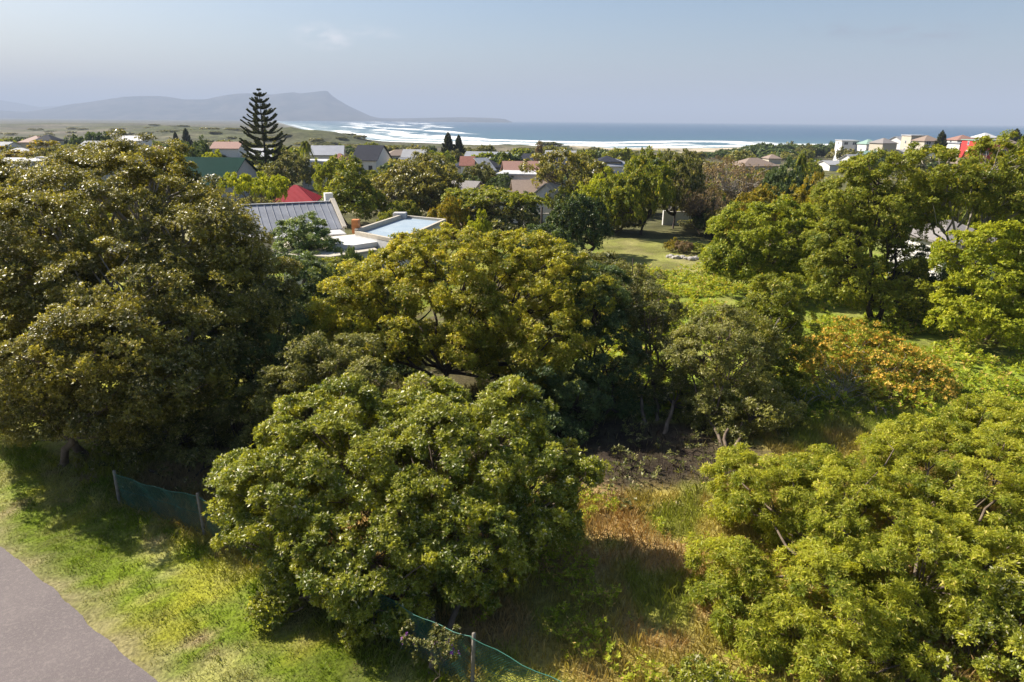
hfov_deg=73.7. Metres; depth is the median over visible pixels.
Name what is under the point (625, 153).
garden tree
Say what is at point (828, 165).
clubhouse
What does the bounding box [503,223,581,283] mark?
understory tree
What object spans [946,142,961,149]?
house
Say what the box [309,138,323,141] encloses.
dune bush
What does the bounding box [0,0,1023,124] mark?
sky
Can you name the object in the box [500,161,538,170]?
house
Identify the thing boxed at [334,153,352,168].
house
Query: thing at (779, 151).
garden tree
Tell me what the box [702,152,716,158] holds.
shore tree
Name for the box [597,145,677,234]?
broadleaf tree
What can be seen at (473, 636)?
net fence
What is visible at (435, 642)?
climbing plant
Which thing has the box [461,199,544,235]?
broadleaf tree
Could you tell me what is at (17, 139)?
garden tree
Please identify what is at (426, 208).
garden tree
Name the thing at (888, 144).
house
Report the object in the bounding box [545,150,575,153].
house
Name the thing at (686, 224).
bush
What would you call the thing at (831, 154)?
garden tree
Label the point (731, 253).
broadleaf tree
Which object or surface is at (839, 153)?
headland tree
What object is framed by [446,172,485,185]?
garden tree
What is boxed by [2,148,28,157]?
house
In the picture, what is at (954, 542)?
broadleaf tree
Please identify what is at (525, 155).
house
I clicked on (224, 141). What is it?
garden tree
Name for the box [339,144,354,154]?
garden tree
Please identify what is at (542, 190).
house
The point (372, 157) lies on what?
house
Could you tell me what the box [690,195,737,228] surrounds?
garden tree
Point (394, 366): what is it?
understory tree
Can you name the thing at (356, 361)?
broadleaf tree
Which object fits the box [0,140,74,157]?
shrub
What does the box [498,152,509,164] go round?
palm tree
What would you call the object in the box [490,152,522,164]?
garden tree
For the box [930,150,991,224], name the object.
broadleaf tree
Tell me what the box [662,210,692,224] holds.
garden wall
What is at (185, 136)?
norfolk pine
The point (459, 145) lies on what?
norfolk pine
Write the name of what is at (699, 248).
bush
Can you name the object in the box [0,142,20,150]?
house
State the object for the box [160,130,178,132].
dune bush
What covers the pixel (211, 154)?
broadleaf tree
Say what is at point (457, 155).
garden tree
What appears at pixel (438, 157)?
broadleaf tree
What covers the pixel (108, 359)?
broadleaf tree
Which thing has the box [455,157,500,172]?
house
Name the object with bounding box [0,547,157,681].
road
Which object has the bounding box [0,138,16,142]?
garden tree
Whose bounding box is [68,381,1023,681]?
grass
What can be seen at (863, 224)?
broadleaf tree
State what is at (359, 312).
understory tree
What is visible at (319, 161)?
house
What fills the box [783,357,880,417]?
bush
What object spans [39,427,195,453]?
brushwood
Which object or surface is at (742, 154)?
garden tree
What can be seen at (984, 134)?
house
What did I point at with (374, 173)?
garden tree
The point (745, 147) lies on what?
shore tree
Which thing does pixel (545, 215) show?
garden wall
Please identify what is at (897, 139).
house
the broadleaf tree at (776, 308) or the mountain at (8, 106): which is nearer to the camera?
the broadleaf tree at (776, 308)
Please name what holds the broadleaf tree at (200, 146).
on the ground at (630, 244)
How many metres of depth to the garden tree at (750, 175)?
105.27 m
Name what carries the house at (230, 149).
on the ground at (630, 244)
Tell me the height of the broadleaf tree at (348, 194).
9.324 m
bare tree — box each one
[674,155,771,199]
[681,187,734,236]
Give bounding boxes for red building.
[959,139,999,162]
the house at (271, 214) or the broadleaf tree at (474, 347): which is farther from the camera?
the house at (271, 214)
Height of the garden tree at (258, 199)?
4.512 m
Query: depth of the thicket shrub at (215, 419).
24.37 m
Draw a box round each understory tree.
[223,300,316,383]
[244,250,349,335]
[293,300,376,369]
[302,256,364,308]
[330,324,419,380]
[351,263,394,306]
[472,329,563,375]
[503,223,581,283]
[573,249,637,315]
[891,244,978,322]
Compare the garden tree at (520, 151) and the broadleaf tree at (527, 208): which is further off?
the garden tree at (520, 151)
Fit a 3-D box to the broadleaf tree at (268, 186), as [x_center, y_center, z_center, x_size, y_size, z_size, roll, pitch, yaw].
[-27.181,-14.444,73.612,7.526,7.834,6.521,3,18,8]
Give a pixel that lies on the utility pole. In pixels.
(541, 215)
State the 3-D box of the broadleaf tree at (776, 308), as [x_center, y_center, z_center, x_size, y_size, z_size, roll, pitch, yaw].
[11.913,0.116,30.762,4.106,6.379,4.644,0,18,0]
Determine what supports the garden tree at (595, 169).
on the ground at (630, 244)
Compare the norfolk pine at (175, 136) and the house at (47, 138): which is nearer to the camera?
the house at (47, 138)
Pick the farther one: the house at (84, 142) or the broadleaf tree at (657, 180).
the house at (84, 142)
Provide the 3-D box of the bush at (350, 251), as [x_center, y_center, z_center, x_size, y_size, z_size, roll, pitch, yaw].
[-11.577,-5.060,49.909,1.705,4.016,1.903,17,24,41]
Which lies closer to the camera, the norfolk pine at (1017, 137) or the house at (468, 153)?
the house at (468, 153)
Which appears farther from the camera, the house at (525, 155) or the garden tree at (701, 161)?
the house at (525, 155)
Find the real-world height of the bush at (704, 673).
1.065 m
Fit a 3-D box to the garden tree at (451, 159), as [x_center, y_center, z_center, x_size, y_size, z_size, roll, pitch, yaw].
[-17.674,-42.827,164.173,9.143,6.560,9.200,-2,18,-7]
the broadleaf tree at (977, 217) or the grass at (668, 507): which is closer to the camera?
the grass at (668, 507)
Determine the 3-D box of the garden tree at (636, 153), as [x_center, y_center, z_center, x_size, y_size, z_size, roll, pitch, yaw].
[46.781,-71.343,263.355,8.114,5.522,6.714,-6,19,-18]
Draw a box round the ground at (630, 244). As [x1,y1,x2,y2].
[0,118,1023,681]
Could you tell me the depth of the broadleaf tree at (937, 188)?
40.87 m
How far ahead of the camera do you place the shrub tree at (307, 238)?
50.95 m
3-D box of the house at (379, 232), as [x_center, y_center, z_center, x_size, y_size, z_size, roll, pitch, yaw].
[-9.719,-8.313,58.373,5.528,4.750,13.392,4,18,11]
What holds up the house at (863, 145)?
on the ground at (630, 244)
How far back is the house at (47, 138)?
243.00 m
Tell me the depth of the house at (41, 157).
109.09 m
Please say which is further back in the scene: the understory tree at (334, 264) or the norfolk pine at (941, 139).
the norfolk pine at (941, 139)
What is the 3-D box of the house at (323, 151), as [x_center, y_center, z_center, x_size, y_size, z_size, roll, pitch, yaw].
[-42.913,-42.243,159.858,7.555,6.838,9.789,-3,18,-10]
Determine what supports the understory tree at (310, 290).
on the ground at (630, 244)
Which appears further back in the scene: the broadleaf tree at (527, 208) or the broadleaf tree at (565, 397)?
the broadleaf tree at (527, 208)
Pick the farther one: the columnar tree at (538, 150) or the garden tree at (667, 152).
the garden tree at (667, 152)
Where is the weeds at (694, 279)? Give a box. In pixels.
[571,260,1023,421]
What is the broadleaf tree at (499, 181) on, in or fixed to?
on the ground at (630, 244)
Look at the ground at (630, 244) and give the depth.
19.70 m
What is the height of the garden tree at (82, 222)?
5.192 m
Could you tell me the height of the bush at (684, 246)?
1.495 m
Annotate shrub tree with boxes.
[160,261,332,439]
[271,210,343,287]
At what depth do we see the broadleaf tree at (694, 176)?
76.79 m
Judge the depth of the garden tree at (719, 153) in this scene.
278.19 m
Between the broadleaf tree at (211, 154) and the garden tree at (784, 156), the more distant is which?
the garden tree at (784, 156)
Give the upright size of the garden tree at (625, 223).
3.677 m
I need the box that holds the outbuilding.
[279,234,377,285]
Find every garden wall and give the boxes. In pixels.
[523,213,548,227]
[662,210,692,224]
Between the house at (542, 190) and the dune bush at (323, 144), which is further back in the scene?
the dune bush at (323, 144)
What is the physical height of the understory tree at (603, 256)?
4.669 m
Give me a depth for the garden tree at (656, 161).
131.27 m
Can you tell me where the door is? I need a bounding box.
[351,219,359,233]
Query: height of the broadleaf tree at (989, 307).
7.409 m
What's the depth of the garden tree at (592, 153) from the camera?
213.35 m
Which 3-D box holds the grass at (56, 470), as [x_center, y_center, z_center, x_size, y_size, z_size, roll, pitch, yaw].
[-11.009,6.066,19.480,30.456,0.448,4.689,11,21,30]
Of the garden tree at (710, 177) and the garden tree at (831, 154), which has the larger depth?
the garden tree at (831, 154)
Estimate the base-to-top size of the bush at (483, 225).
5.031 m
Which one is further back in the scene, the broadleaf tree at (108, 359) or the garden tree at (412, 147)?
the garden tree at (412, 147)
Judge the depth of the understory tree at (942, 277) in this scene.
43.30 m
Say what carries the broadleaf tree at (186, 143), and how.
on the ground at (630, 244)
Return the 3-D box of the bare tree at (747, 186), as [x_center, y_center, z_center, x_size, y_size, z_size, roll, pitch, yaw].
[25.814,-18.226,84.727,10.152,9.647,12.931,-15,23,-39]
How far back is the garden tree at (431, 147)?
279.80 m
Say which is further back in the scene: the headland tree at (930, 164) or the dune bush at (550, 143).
the dune bush at (550, 143)
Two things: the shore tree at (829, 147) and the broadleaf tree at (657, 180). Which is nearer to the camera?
the broadleaf tree at (657, 180)
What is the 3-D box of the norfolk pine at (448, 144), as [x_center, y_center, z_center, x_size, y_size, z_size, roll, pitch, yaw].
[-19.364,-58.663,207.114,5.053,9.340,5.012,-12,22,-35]
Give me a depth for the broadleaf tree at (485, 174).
103.85 m
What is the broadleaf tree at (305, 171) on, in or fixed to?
on the ground at (630, 244)
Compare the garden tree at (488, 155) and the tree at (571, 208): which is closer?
the tree at (571, 208)
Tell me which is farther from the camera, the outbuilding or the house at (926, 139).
the house at (926, 139)
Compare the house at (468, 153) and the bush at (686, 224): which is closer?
the bush at (686, 224)
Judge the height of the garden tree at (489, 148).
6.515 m
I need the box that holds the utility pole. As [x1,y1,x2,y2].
[540,207,542,223]
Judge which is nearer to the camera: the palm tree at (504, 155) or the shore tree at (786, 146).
the palm tree at (504, 155)
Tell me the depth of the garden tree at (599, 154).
254.82 m
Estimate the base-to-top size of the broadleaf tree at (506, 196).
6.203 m
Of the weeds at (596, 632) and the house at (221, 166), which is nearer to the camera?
the weeds at (596, 632)
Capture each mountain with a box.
[0,91,511,122]
[0,100,76,111]
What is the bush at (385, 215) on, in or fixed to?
on the ground at (630, 244)
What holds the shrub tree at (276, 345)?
on the ground at (630, 244)
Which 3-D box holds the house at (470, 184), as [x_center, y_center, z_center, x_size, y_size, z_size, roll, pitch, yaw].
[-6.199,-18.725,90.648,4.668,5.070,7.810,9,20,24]
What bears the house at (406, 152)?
on the ground at (630, 244)
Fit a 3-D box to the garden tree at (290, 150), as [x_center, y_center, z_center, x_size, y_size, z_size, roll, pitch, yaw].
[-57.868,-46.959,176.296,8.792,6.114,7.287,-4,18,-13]
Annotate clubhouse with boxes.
[817,160,842,170]
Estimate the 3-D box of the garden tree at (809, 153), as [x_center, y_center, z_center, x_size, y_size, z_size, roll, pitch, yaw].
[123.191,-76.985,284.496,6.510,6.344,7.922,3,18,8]
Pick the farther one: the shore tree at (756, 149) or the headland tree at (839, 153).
the shore tree at (756, 149)
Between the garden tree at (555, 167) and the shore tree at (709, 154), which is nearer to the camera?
the garden tree at (555, 167)
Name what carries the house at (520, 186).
on the ground at (630, 244)
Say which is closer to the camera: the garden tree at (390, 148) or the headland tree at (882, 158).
the headland tree at (882, 158)
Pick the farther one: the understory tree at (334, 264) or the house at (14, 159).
the house at (14, 159)
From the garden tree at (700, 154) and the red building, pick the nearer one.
the red building
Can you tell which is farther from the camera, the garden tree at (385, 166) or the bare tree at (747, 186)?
the garden tree at (385, 166)
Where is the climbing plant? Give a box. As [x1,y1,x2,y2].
[398,619,462,681]
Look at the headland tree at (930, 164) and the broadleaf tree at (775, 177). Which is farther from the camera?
the headland tree at (930, 164)
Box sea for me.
[277,121,1023,147]
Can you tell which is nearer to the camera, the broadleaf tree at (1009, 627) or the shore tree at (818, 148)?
the broadleaf tree at (1009, 627)
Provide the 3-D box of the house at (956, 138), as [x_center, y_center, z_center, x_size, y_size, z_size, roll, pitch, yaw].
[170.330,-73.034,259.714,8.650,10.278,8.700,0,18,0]
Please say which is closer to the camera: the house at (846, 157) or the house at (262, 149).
the house at (262, 149)
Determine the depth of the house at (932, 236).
50.73 m
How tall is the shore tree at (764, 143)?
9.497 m
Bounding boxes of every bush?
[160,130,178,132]
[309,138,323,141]
[310,143,334,145]
[311,142,340,143]
[340,245,364,271]
[353,135,367,138]
[362,248,379,268]
[376,208,397,221]
[426,192,470,243]
[464,208,492,240]
[535,141,556,145]
[645,651,736,681]
[662,237,680,251]
[674,240,693,252]
[677,219,704,228]
[687,242,705,252]
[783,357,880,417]
[786,315,962,415]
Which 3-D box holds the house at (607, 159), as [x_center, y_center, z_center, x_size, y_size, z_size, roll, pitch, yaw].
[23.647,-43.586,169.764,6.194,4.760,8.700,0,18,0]
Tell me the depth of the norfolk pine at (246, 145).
123.20 m
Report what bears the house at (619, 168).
on the ground at (630, 244)
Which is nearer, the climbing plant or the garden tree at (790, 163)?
the climbing plant
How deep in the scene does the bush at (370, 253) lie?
48.40 m
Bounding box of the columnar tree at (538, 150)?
[533,140,542,160]
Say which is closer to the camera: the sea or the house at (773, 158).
the house at (773, 158)
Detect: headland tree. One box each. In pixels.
[836,146,847,159]
[865,151,892,164]
[902,156,936,168]
[917,161,953,170]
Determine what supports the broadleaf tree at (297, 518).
on the ground at (630, 244)
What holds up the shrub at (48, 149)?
on the ground at (630, 244)
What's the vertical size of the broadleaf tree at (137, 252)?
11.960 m
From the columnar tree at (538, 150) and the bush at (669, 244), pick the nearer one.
the bush at (669, 244)
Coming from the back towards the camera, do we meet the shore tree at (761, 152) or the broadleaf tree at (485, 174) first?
the shore tree at (761, 152)
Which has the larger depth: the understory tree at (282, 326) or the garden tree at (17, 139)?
the garden tree at (17, 139)
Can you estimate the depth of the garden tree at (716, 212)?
73.41 m
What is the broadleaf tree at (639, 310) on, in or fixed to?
on the ground at (630, 244)
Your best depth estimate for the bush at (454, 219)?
68.77 m
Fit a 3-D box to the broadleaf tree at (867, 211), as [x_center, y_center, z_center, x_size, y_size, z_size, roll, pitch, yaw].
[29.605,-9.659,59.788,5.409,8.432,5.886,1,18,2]
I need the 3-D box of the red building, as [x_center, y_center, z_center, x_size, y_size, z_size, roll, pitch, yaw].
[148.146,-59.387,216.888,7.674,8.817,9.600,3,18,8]
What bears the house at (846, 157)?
on the ground at (630, 244)
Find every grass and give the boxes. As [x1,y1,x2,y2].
[0,431,516,681]
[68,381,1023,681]
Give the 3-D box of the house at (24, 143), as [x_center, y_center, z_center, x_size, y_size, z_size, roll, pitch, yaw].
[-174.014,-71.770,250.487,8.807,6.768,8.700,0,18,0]
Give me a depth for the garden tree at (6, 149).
187.63 m
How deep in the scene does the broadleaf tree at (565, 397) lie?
28.54 m
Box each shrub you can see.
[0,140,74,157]
[33,144,61,156]
[51,144,75,148]
[113,371,278,479]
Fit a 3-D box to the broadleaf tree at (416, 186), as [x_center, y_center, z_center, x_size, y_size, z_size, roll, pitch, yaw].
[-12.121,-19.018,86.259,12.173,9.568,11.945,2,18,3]
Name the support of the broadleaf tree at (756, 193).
on the ground at (630, 244)
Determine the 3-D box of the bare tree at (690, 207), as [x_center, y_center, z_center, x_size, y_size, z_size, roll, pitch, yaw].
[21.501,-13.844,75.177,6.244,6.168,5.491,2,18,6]
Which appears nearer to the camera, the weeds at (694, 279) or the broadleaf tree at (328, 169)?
the weeds at (694, 279)
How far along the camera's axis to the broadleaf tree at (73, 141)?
229.66 m
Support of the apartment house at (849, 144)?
on the ground at (630, 244)
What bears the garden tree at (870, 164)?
on the ground at (630, 244)
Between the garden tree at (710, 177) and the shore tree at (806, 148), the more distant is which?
the shore tree at (806, 148)
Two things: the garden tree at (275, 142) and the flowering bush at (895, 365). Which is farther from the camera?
the garden tree at (275, 142)
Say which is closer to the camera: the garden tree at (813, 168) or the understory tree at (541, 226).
the understory tree at (541, 226)
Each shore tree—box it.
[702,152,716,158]
[736,145,755,151]
[746,144,773,158]
[750,142,782,155]
[757,147,784,158]
[777,143,793,149]
[794,143,816,152]
[796,145,822,157]
[820,141,834,153]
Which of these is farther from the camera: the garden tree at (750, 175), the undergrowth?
the garden tree at (750, 175)
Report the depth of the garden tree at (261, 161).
144.44 m
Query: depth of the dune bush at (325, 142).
524.96 m
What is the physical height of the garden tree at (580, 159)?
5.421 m
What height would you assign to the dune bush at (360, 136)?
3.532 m
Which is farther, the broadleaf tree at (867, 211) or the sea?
the sea
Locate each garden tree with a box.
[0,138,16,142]
[0,144,18,152]
[10,137,24,141]
[47,199,112,230]
[63,137,82,144]
[103,196,142,222]
[215,139,232,141]
[241,196,283,204]
[250,153,269,162]
[254,163,297,185]
[263,141,285,147]
[271,148,301,162]
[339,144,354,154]
[359,142,379,144]
[361,167,385,188]
[378,158,395,169]
[381,200,422,215]
[385,145,398,151]
[407,144,420,148]
[417,184,461,215]
[421,145,437,151]
[429,150,455,163]
[445,149,464,162]
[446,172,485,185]
[471,151,499,163]
[472,144,496,151]
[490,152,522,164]
[510,148,531,156]
[539,145,556,153]
[539,160,557,179]
[544,180,596,208]
[575,160,613,178]
[579,152,594,160]
[585,149,597,158]
[595,147,608,157]
[601,147,634,161]
[604,208,647,232]
[623,157,667,167]
[630,149,642,157]
[662,148,680,160]
[680,185,740,210]
[683,158,719,171]
[684,150,706,160]
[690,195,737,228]
[701,163,730,181]
[703,206,726,234]
[709,172,761,188]
[713,149,729,159]
[722,149,755,161]
[754,168,787,179]
[776,149,797,156]
[780,153,796,160]
[787,159,796,169]
[799,149,815,158]
[803,158,824,179]
[825,148,834,158]
[841,148,858,156]
[842,151,878,170]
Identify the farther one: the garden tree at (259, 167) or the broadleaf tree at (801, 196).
the garden tree at (259, 167)
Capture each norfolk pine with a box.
[172,132,179,143]
[181,128,192,145]
[239,88,295,165]
[440,132,453,155]
[453,134,465,154]
[933,130,947,149]
[1008,128,1022,148]
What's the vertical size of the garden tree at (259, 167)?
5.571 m
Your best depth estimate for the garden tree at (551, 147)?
216.71 m
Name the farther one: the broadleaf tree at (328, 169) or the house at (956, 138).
the house at (956, 138)
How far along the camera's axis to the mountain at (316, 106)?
8343.17 m
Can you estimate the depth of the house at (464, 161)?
143.32 m
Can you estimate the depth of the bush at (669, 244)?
66.16 m
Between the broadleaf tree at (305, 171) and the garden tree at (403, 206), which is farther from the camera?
the broadleaf tree at (305, 171)
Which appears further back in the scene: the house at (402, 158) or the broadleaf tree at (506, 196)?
the house at (402, 158)
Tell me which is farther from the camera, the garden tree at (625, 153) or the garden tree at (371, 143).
the garden tree at (371, 143)
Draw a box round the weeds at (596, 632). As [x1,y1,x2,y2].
[463,475,1019,681]
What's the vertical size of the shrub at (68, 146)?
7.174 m
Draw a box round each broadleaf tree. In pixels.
[0,128,302,442]
[0,245,237,466]
[68,134,83,144]
[84,131,112,140]
[173,140,195,161]
[187,134,211,156]
[201,149,221,156]
[201,371,612,673]
[216,170,290,204]
[248,329,403,438]
[262,150,316,185]
[302,221,616,397]
[311,154,356,195]
[320,155,386,224]
[370,151,464,216]
[410,146,457,176]
[441,184,549,227]
[461,160,496,185]
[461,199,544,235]
[485,172,513,189]
[503,190,540,221]
[505,258,660,444]
[518,147,606,190]
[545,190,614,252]
[571,166,629,231]
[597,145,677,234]
[599,260,700,433]
[646,148,705,228]
[659,303,810,451]
[680,393,1023,681]
[697,194,848,287]
[724,183,787,235]
[730,272,825,409]
[760,155,814,203]
[789,171,834,237]
[797,147,948,324]
[819,186,887,250]
[880,175,932,232]
[894,129,1023,288]
[904,549,1023,681]
[922,219,1023,346]
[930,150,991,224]
[951,134,1023,255]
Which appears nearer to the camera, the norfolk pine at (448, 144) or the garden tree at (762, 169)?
the garden tree at (762, 169)
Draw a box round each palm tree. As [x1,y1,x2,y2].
[299,140,314,158]
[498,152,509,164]
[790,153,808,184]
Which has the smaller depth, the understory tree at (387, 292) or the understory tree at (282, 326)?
the understory tree at (282, 326)
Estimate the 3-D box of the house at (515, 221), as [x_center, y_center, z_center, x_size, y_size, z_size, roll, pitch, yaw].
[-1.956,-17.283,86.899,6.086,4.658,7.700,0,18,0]
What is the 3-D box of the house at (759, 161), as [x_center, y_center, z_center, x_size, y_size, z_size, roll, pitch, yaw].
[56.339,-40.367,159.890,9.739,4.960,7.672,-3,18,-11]
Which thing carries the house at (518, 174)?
on the ground at (630, 244)
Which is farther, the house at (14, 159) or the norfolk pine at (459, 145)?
the norfolk pine at (459, 145)
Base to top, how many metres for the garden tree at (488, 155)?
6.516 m
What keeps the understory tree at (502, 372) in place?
on the ground at (630, 244)
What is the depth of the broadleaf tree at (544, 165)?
87.94 m
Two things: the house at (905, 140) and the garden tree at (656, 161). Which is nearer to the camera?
the garden tree at (656, 161)
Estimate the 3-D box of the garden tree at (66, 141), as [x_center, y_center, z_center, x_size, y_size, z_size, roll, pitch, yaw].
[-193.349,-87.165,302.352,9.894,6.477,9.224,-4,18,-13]
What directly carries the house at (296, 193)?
on the ground at (630, 244)
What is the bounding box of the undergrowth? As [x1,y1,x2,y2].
[40,369,761,513]
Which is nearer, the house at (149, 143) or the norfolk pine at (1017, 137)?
the house at (149, 143)
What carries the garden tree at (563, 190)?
on the ground at (630, 244)
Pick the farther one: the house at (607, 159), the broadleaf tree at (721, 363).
the house at (607, 159)
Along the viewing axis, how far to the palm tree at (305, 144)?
144.09 m
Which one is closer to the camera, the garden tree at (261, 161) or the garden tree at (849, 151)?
the garden tree at (261, 161)
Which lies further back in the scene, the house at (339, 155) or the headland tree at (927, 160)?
the headland tree at (927, 160)
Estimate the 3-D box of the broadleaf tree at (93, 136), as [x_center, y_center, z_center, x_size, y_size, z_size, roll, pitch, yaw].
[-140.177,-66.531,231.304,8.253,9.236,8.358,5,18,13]
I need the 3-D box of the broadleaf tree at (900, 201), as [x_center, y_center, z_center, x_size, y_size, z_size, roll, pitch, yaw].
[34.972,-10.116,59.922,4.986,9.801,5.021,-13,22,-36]
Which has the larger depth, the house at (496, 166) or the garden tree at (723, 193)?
the house at (496, 166)
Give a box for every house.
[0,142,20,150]
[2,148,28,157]
[2,158,58,193]
[17,136,39,148]
[33,134,64,148]
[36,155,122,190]
[81,141,109,151]
[116,136,153,166]
[161,157,264,201]
[209,142,246,157]
[232,192,346,252]
[248,148,273,156]
[276,185,321,203]
[303,159,328,188]
[309,145,345,158]
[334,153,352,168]
[351,212,446,277]
[353,145,392,174]
[389,149,402,159]
[395,157,443,169]
[401,149,426,156]
[437,180,483,216]
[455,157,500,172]
[459,156,474,175]
[464,151,507,158]
[473,158,496,170]
[473,187,517,222]
[496,170,539,188]
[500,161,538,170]
[510,180,546,208]
[521,153,570,167]
[529,180,574,213]
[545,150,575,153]
[592,158,624,173]
[597,156,621,163]
[729,158,779,174]
[761,154,781,163]
[833,140,859,159]
[838,154,857,159]
[856,139,871,150]
[868,138,898,152]
[888,220,997,288]
[889,136,901,148]
[900,135,925,149]
[910,135,936,148]
[946,135,973,141]
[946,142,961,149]
[971,133,996,139]
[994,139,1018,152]
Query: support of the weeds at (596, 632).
on the ground at (630, 244)
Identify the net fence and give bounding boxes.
[112,470,560,681]
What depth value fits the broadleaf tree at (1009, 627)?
15.85 m
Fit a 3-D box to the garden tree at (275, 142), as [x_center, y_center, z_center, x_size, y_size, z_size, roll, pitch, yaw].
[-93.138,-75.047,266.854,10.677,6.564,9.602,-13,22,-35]
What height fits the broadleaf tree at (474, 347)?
7.914 m
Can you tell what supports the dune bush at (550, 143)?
on the ground at (630, 244)
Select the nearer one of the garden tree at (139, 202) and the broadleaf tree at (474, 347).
the broadleaf tree at (474, 347)
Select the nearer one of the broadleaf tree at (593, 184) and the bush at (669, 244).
the bush at (669, 244)
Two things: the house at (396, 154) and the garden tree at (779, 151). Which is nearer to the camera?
the house at (396, 154)
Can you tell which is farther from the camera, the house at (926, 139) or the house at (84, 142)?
the house at (926, 139)

